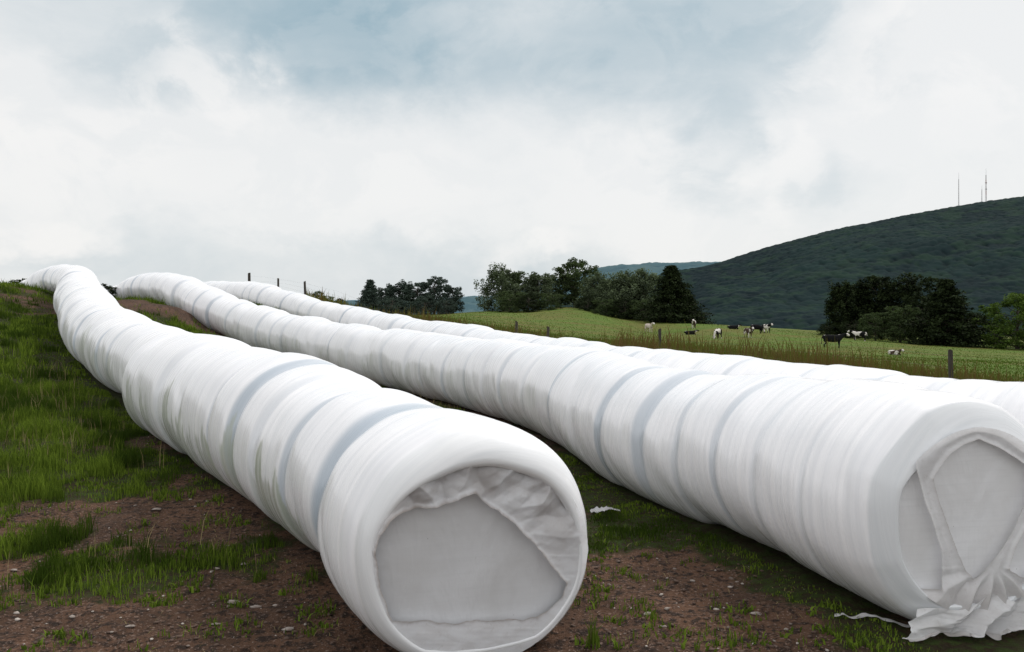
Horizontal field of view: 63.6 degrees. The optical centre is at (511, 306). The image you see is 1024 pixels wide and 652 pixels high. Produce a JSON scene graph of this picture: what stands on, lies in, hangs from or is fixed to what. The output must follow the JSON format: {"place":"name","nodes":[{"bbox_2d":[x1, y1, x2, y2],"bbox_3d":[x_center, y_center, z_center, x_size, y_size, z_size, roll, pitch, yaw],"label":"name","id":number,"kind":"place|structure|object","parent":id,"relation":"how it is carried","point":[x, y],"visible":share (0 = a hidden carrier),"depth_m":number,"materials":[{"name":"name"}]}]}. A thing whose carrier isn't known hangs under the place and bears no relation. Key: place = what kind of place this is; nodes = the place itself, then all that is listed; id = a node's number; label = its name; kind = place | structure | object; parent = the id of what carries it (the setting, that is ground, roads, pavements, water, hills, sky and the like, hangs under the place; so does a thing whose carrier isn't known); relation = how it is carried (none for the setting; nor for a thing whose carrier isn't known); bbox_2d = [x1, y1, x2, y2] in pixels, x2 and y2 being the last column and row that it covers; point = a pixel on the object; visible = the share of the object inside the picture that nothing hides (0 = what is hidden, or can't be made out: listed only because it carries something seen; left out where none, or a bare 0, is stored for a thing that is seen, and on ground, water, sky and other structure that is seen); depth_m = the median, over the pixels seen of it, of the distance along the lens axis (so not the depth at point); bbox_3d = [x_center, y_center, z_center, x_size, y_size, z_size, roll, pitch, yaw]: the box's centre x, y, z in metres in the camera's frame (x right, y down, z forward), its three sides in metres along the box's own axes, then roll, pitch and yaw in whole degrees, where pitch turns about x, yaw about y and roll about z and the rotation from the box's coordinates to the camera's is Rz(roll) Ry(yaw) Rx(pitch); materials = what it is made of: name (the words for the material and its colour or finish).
{"place":"outdoors","nodes":[
{"label":"outdoors","id":0,"kind":"place"},
{"bbox_2d":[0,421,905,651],"bbox_3d":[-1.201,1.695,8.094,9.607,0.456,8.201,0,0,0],"label":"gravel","id":1,"kind":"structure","parent":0,"point":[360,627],"depth_m":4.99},
{"bbox_2d":[0,286,1023,651],"bbox_3d":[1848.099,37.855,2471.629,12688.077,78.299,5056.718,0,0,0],"label":"ground","id":2,"kind":"structure","parent":0,"point":[304,558],"depth_m":5.50,"materials":[{"name":"soil"}]},
{"bbox_2d":[11,278,26,282],"bbox_3d":[-25.510,-0.087,43.887,3.901,2.951,4.384,0,0,11],"label":"bush","id":3,"kind":"object","parent":2,"relation":"on","point":[22,279],"depth_m":43.85,"materials":[{"name":"green plant"}]},
{"bbox_2d":[101,283,117,297],"bbox_3d":[-17.762,-0.407,36.083,1.751,1.273,1.562,0,0,-6],"label":"bush","id":4,"kind":"object","parent":2,"relation":"on","point":[109,288],"visible":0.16,"depth_m":35.91,"materials":[{"name":"green plant"}]},
{"bbox_2d":[0,362,457,588],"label":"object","id":5,"kind":"object","parent":2,"relation":"on","point":[80,420],"visible":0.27,"depth_m":9.39,"materials":[{"name":"plant"}]},
{"bbox_2d":[281,627,293,630],"bbox_3d":[-1.309,1.881,4.820,0.073,0.020,0.046,0,0,8],"label":"stone","id":6,"kind":"object","parent":2,"relation":"on","point":[289,629],"visible":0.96,"depth_m":4.81,"materials":[{"name":"beige stone"}]},
{"bbox_2d":[19,264,587,651],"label":"wrapped bale row","id":7,"kind":"object","parent":2,"relation":"on","point":[419,524],"visible":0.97,"depth_m":4.56,"materials":[{"name":"white plastic"}]},
{"bbox_2d":[311,291,323,297],"bbox_3d":[-11.729,-0.643,49.967,1.079,0.713,0.951,0,0,42],"label":"bush","id":8,"kind":"object","parent":2,"relation":"on","point":[317,292],"visible":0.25,"depth_m":49.94,"materials":[{"name":"green plant"}]},
{"bbox_2d":[354,303,370,308],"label":"shrub","id":9,"kind":"object","parent":2,"relation":"on","point":[363,305],"visible":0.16,"depth_m":159.89,"materials":[{"name":"green plant"}]},
{"bbox_2d":[356,279,381,311],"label":"evergreen tree","id":10,"kind":"object","parent":2,"relation":"on","point":[368,293],"visible":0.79,"depth_m":167.31,"materials":[{"name":"green plant"}]},
{"bbox_2d":[374,285,398,312],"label":"broadleaf tree","id":11,"kind":"object","parent":2,"relation":"on","point":[389,293],"visible":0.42,"depth_m":174.37,"materials":[{"name":"green plant"}]},
{"bbox_2d":[375,296,408,314],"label":"shrub","id":12,"kind":"object","parent":2,"relation":"on","point":[393,304],"visible":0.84,"depth_m":159.48,"materials":[{"name":"green plant"}]},
{"bbox_2d":[384,279,413,314],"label":"broadleaf tree","id":13,"kind":"object","parent":2,"relation":"on","point":[400,286],"visible":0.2,"depth_m":177.44,"materials":[{"name":"green plant"}]},
{"bbox_2d":[397,281,432,313],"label":"broadleaf tree","id":14,"kind":"object","parent":2,"relation":"on","point":[412,295],"visible":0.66,"depth_m":169.13,"materials":[{"name":"green plant"}]},
{"bbox_2d":[9,438,834,651],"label":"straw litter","id":15,"kind":"object","parent":2,"relation":"on","point":[338,623],"visible":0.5,"depth_m":5.40,"materials":[{"name":"beige plant"}]},
{"bbox_2d":[403,295,441,314],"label":"shrub","id":16,"kind":"object","parent":2,"relation":"on","point":[414,305],"visible":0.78,"depth_m":159.21,"materials":[{"name":"green plant"}]},
{"bbox_2d":[420,276,450,313],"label":"broadleaf tree","id":17,"kind":"object","parent":2,"relation":"on","point":[437,290],"visible":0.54,"depth_m":170.27,"materials":[{"name":"green plant"}]},
{"bbox_2d":[0,393,882,651],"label":"weed leaves","id":18,"kind":"object","parent":2,"relation":"on","point":[62,633],"visible":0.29,"depth_m":4.85,"materials":[{"name":"green plant"}]},
{"bbox_2d":[433,297,459,313],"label":"shrub","id":19,"kind":"object","parent":2,"relation":"on","point":[447,308],"visible":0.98,"depth_m":159.57,"materials":[{"name":"green plant"}]},
{"bbox_2d":[442,285,464,312],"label":"broadleaf tree","id":20,"kind":"object","parent":2,"relation":"on","point":[455,296],"visible":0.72,"depth_m":164.25,"materials":[{"name":"green plant"}]},
{"bbox_2d":[0,278,937,651],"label":"grass","id":21,"kind":"structure","parent":2,"relation":"on","point":[38,480],"depth_m":7.54,"materials":[{"name":"green plant"}]},
{"bbox_2d":[474,263,527,310],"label":"broadleaf tree","id":22,"kind":"object","parent":2,"relation":"on","point":[498,278],"visible":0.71,"depth_m":158.96,"materials":[{"name":"green plant"}]},
{"bbox_2d":[493,291,526,311],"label":"shrub","id":23,"kind":"object","parent":2,"relation":"on","point":[506,300],"visible":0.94,"depth_m":148.34,"materials":[{"name":"green plant"}]},
{"bbox_2d":[495,271,541,306],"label":"broadleaf tree","id":24,"kind":"object","parent":2,"relation":"on","point":[519,274],"visible":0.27,"depth_m":161.02,"materials":[{"name":"green plant"}]},
{"bbox_2d":[512,292,543,311],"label":"shrub","id":25,"kind":"object","parent":2,"relation":"on","point":[530,305],"visible":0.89,"depth_m":149.30,"materials":[{"name":"green plant"}]},
{"bbox_2d":[517,271,563,310],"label":"broadleaf tree","id":26,"kind":"object","parent":2,"relation":"on","point":[535,281],"visible":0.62,"depth_m":158.38,"materials":[{"name":"green plant"}]},
{"bbox_2d":[536,293,563,309],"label":"shrub","id":27,"kind":"object","parent":2,"relation":"on","point":[548,302],"visible":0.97,"depth_m":148.75,"materials":[{"name":"green plant"}]},
{"bbox_2d":[541,274,573,306],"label":"broadleaf tree","id":28,"kind":"object","parent":2,"relation":"on","point":[554,289],"visible":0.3,"depth_m":166.56,"materials":[{"name":"green plant"}]},
{"bbox_2d":[108,272,1023,641],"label":"wrapped bale row","id":29,"kind":"object","parent":2,"relation":"on","point":[904,500],"visible":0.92,"depth_m":5.39,"materials":[{"name":"white plastic"}]},
{"bbox_2d":[552,257,598,306],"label":"broadleaf tree","id":30,"kind":"object","parent":2,"relation":"on","point":[574,281],"visible":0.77,"depth_m":163.78,"materials":[{"name":"green plant"}]},
{"bbox_2d":[575,295,597,310],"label":"shrub","id":31,"kind":"object","parent":2,"relation":"on","point":[583,304],"visible":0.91,"depth_m":145.35,"materials":[{"name":"green plant"}]},
{"bbox_2d":[570,271,609,311],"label":"poplar tree","id":32,"kind":"object","parent":2,"relation":"on","point":[594,280],"visible":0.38,"depth_m":153.97,"materials":[{"name":"green plant"}]},
{"bbox_2d":[584,613,604,649],"bbox_3d":[0.431,1.751,4.522,0.145,0.231,0.097,0,0,-43],"label":"grass tuft","id":33,"kind":"object","parent":2,"relation":"on","point":[591,636],"visible":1,"depth_m":4.52,"materials":[{"name":"green plant"}]},
{"bbox_2d":[248,273,953,378],"bbox_3d":[-3.102,-0.125,34.494,2.715,4.073,44.268,0,0,-34],"label":"post and wire fence","id":34,"kind":"object","parent":2,"relation":"on","point":[950,359],"visible":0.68,"depth_m":22.45,"materials":[{"name":"brown wood"}]},
{"bbox_2d":[590,506,619,512],"bbox_3d":[0.829,1.799,7.338,0.268,0.048,0.143,0,0,0],"label":"film scrap","id":35,"kind":"object","parent":2,"relation":"on","point":[596,509],"visible":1,"depth_m":7.33,"materials":[{"name":"white plastic"}]},
{"bbox_2d":[591,299,619,315],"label":"shrub","id":36,"kind":"object","parent":2,"relation":"on","point":[604,305],"visible":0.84,"depth_m":139.28,"materials":[{"name":"green plant"}]},
{"bbox_2d":[590,272,634,312],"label":"poplar tree","id":37,"kind":"object","parent":2,"relation":"on","point":[600,292],"visible":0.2,"depth_m":147.23,"materials":[{"name":"green plant"}]},
{"bbox_2d":[204,281,1023,425],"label":"wrapped bale row","id":38,"kind":"object","parent":2,"relation":"on","point":[1008,397],"visible":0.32,"depth_m":11.45,"materials":[{"name":"white plastic"}]},
{"bbox_2d":[600,269,646,318],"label":"poplar tree","id":39,"kind":"object","parent":2,"relation":"on","point":[628,282],"visible":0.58,"depth_m":143.38,"materials":[{"name":"green plant"}]},
{"bbox_2d":[605,297,644,318],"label":"shrub","id":40,"kind":"object","parent":2,"relation":"on","point":[623,300],"visible":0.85,"depth_m":138.00,"materials":[{"name":"green plant"}]},
{"bbox_2d":[616,299,654,320],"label":"shrub","id":41,"kind":"object","parent":2,"relation":"on","point":[635,308],"visible":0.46,"depth_m":136.88,"materials":[{"name":"green plant"}]},
{"bbox_2d":[616,268,674,319],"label":"poplar tree","id":42,"kind":"object","parent":2,"relation":"on","point":[649,279],"visible":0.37,"depth_m":144.04,"materials":[{"name":"green plant"}]},
{"bbox_2d":[645,322,654,331],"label":"cow","id":43,"kind":"object","parent":2,"relation":"on","point":[648,326],"visible":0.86,"depth_m":107.55},
{"bbox_2d":[306,287,1023,381],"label":"weeds","id":44,"kind":"object","parent":2,"relation":"on","point":[794,356],"visible":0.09,"depth_m":20.66,"materials":[{"name":"green plant"}]},
{"bbox_2d":[630,265,718,324],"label":"conifer tree","id":45,"kind":"object","parent":2,"relation":"on","point":[671,282],"visible":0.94,"depth_m":130.44,"materials":[{"name":"green plant"}]},
{"bbox_2d":[664,290,713,323],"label":"conifer tree","id":46,"kind":"object","parent":2,"relation":"on","point":[694,299],"visible":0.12,"depth_m":132.75,"materials":[{"name":"green plant"}]},
{"bbox_2d":[684,330,698,334],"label":"cow","id":47,"kind":"object","parent":2,"relation":"on","point":[690,332],"visible":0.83,"depth_m":99.80},
{"bbox_2d":[691,319,695,328],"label":"cow","id":48,"kind":"object","parent":2,"relation":"on","point":[693,322],"visible":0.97,"depth_m":111.46},
{"bbox_2d":[713,329,721,338],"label":"cow","id":49,"kind":"object","parent":2,"relation":"on","point":[718,331],"visible":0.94,"depth_m":91.56},
{"bbox_2d":[727,324,741,328],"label":"cow","id":50,"kind":"object","parent":2,"relation":"on","point":[733,326],"visible":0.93,"depth_m":111.80},
{"bbox_2d":[744,327,753,337],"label":"cow","id":51,"kind":"object","parent":2,"relation":"on","point":[747,330],"visible":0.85,"depth_m":95.51},
{"bbox_2d":[750,324,764,332],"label":"cow","id":52,"kind":"object","parent":2,"relation":"on","point":[759,327],"visible":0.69,"depth_m":103.79},
{"bbox_2d":[762,323,772,332],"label":"cow","id":53,"kind":"object","parent":2,"relation":"on","point":[767,326],"visible":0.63,"depth_m":107.52},
{"bbox_2d":[816,324,837,334],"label":"shrub","id":54,"kind":"object","parent":2,"relation":"on","point":[824,329],"visible":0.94,"depth_m":123.44,"materials":[{"name":"green plant"}]},
{"bbox_2d":[821,333,849,347],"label":"cow","id":55,"kind":"object","parent":2,"relation":"on","point":[836,338],"visible":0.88,"depth_m":69.74},
{"bbox_2d":[823,279,863,334],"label":"broadleaf tree","id":56,"kind":"object","parent":2,"relation":"on","point":[841,302],"visible":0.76,"depth_m":127.23,"materials":[{"name":"green plant"}]},
{"bbox_2d":[839,321,873,338],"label":"shrub","id":57,"kind":"object","parent":2,"relation":"on","point":[851,327],"visible":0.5,"depth_m":118.01,"materials":[{"name":"green plant"}]},
{"bbox_2d":[847,330,866,340],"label":"cow","id":58,"kind":"object","parent":2,"relation":"on","point":[858,334],"visible":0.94,"depth_m":99.82},
{"bbox_2d":[848,278,876,330],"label":"broadleaf tree","id":59,"kind":"object","parent":2,"relation":"on","point":[862,292],"visible":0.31,"depth_m":128.83,"materials":[{"name":"green plant"}]},
{"bbox_2d":[834,613,909,626],"bbox_3d":[2.013,1.726,4.574,0.423,0.037,0.050,0,0,23],"label":"film scrap","id":60,"kind":"object","parent":2,"relation":"on","point":[870,615],"visible":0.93,"depth_m":4.58,"materials":[{"name":"white plastic"}]},
{"bbox_2d":[857,312,896,340],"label":"tree","id":61,"kind":"object","parent":2,"relation":"on","point":[868,330],"visible":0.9,"depth_m":111.54,"materials":[{"name":"green plant"}]},
{"bbox_2d":[855,275,903,336],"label":"broadleaf tree","id":62,"kind":"object","parent":2,"relation":"on","point":[877,284],"visible":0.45,"depth_m":127.53,"materials":[{"name":"green plant"}]},
{"bbox_2d":[888,349,903,354],"bbox_3d":[25.962,3.063,55.897,0.505,0.498,1.419,0,0,-18],"label":"cow","id":63,"kind":"object","parent":2,"relation":"on","point":[896,352],"visible":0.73,"depth_m":55.75},
{"bbox_2d":[876,305,922,342],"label":"broadleaf tree","id":64,"kind":"object","parent":2,"relation":"on","point":[902,314],"visible":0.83,"depth_m":109.38,"materials":[{"name":"green plant"}]},
{"bbox_2d":[876,272,939,335],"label":"broadleaf tree","id":65,"kind":"object","parent":2,"relation":"on","point":[907,290],"visible":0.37,"depth_m":124.52,"materials":[{"name":"green plant"}]},
{"bbox_2d":[900,290,936,338],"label":"broadleaf tree","id":66,"kind":"object","parent":2,"relation":"on","point":[917,296],"visible":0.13,"depth_m":115.67,"materials":[{"name":"green plant"}]},
{"bbox_2d":[900,278,994,347],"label":"conifer tree","id":67,"kind":"object","parent":2,"relation":"on","point":[946,320],"visible":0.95,"depth_m":102.68,"materials":[{"name":"green plant"}]},
{"bbox_2d":[965,311,995,338],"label":"broadleaf tree","id":68,"kind":"object","parent":2,"relation":"on","point":[982,324],"visible":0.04,"depth_m":116.91,"materials":[{"name":"green plant"}]},
{"bbox_2d":[974,324,1013,343],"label":"shrub","id":69,"kind":"object","parent":2,"relation":"on","point":[1000,338],"visible":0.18,"depth_m":111.03,"materials":[{"name":"green plant"}]},
{"bbox_2d":[972,292,1023,349],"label":"broadleaf tree","id":70,"kind":"object","parent":2,"relation":"on","point":[1015,300],"visible":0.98,"depth_m":99.81,"materials":[{"name":"green plant"}]},
{"bbox_2d":[0,0,1023,299],"label":"sky","id":71,"kind":"structure","parent":0,"point":[336,146],"materials":[{"name":"white"}]},
{"bbox_2d":[346,261,718,313],"bbox_3d":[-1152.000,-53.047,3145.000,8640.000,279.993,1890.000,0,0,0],"label":"distant hill","id":72,"kind":"structure","parent":0,"point":[470,302],"depth_m":3150.72,"materials":[{"name":"green plant"}]},
{"bbox_2d":[308,294,1023,381],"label":"meadow grass","id":73,"kind":"structure","parent":0,"point":[961,360],"depth_m":57.88,"materials":[{"name":"green plant"}]},
{"bbox_2d":[562,196,1023,335],"bbox_3d":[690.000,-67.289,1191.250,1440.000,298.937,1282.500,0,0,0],"label":"wooded hill","id":74,"kind":"structure","parent":0,"point":[975,251],"depth_m":1073.47,"materials":[{"name":"green plant"}]},
{"bbox_2d":[985,175,986,200],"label":"radio mast","id":75,"kind":"object","parent":74,"relation":"on","point":[986,188],"visible":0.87,"depth_m":1500.31,"materials":[{"name":"metal"}]}
]}

